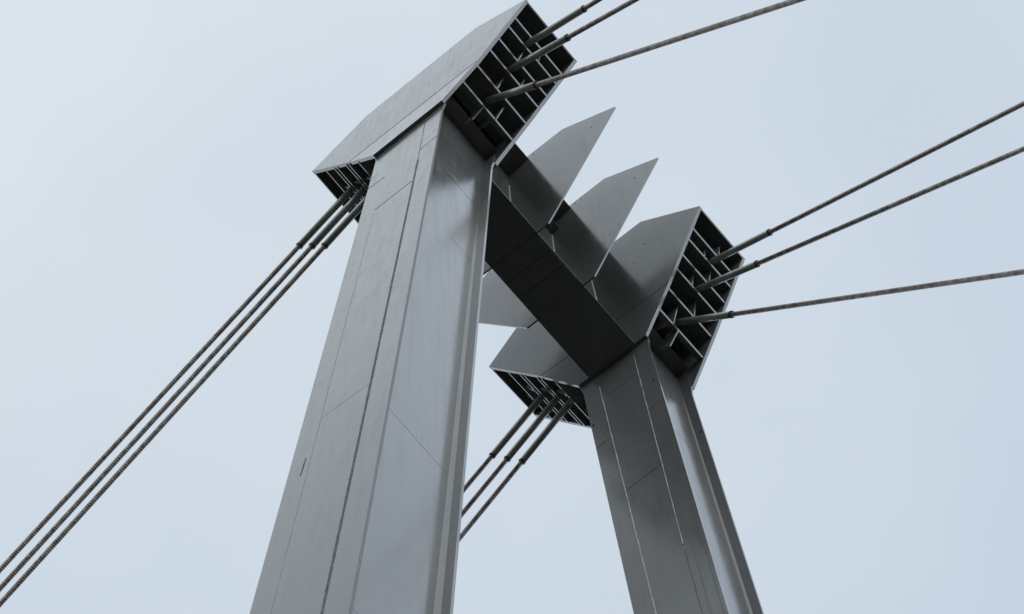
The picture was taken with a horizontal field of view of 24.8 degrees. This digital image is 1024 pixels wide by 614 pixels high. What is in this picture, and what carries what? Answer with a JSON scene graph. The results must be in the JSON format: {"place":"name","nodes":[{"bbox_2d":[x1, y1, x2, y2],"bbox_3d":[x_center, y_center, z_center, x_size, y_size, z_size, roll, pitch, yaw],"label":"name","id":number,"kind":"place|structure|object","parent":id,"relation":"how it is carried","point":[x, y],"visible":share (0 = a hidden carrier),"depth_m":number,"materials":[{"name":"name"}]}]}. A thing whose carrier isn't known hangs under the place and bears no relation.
{"place":"outdoors","nodes":[
{"label":"outdoors","id":0,"kind":"place"},
{"bbox_2d":[0,0,1023,613],"label":"sky","id":1,"kind":"structure","parent":0,"point":[158,158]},
{"label":"ground","id":2,"kind":"structure","parent":0,"visible":0},
{"bbox_2d":[250,0,763,613],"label":"bridge pylon","id":3,"kind":"object","parent":2,"relation":"on","point":[468,218],"visible":1,"depth_m":39.05,"materials":[{"name":"grey metal"}]},
{"bbox_2d":[0,188,353,572],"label":"stay cable","id":4,"kind":"object","parent":3,"relation":"attached to","point":[325,217],"visible":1,"depth_m":42.39,"materials":[{"name":"paint"}]},
{"bbox_2d":[0,186,366,591],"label":"stay cable","id":5,"kind":"object","parent":3,"relation":"attached to","point":[338,217],"visible":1,"depth_m":41.62,"materials":[{"name":"paint"}]},
{"bbox_2d":[0,194,366,606],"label":"stay cable","id":6,"kind":"object","parent":3,"relation":"attached to","point":[341,226],"visible":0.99,"depth_m":40.85,"materials":[{"name":"paint"}]},
{"bbox_2d":[464,395,542,492],"bbox_3d":[-21.558,27.457,32.312,60.067,44.326,0.141,-38,-72,13],"label":"stay cable","id":7,"kind":"object","parent":3,"relation":"attached to","point":[514,429],"visible":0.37,"depth_m":45.54,"materials":[{"name":"paint"}]},
{"bbox_2d":[461,397,557,517],"bbox_3d":[-20.092,26.448,31.635,56.960,43.743,0.141,-38,-72,13],"label":"stay cable","id":8,"kind":"object","parent":3,"relation":"attached to","point":[530,430],"visible":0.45,"depth_m":44.83,"materials":[{"name":"paint"}]},
{"bbox_2d":[459,398,573,541],"bbox_3d":[-19.383,26.015,31.179,55.824,43.181,0.141,-38,-72,13],"label":"stay cable","id":9,"kind":"object","parent":3,"relation":"attached to","point":[545,432],"visible":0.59,"depth_m":44.16,"materials":[{"name":"paint"}]},
{"bbox_2d":[523,0,601,47],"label":"stay cable","id":10,"kind":"object","parent":3,"relation":"attached to","point":[558,24],"visible":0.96,"depth_m":43.05,"materials":[{"name":"paint"}]},
{"bbox_2d":[507,0,638,72],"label":"stay cable","id":11,"kind":"object","parent":3,"relation":"attached to","point":[544,50],"visible":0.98,"depth_m":42.02,"materials":[{"name":"paint"}]},
{"bbox_2d":[480,0,805,104],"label":"stay cable","id":12,"kind":"object","parent":3,"relation":"attached to","point":[538,84],"visible":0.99,"depth_m":38.28,"materials":[{"name":"paint"}]},
{"bbox_2d":[674,269,1023,325],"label":"stay cable","id":13,"kind":"object","parent":3,"relation":"attached to","point":[706,318],"visible":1,"depth_m":39.92,"materials":[{"name":"paint"}]},
{"bbox_2d":[695,146,1023,291],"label":"stay cable","id":14,"kind":"object","parent":3,"relation":"attached to","point":[729,275],"visible":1,"depth_m":42.17,"materials":[{"name":"paint"}]},
{"bbox_2d":[708,101,1023,264],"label":"stay cable","id":15,"kind":"object","parent":3,"relation":"attached to","point":[740,247],"visible":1,"depth_m":43.22,"materials":[{"name":"paint"}]}
]}

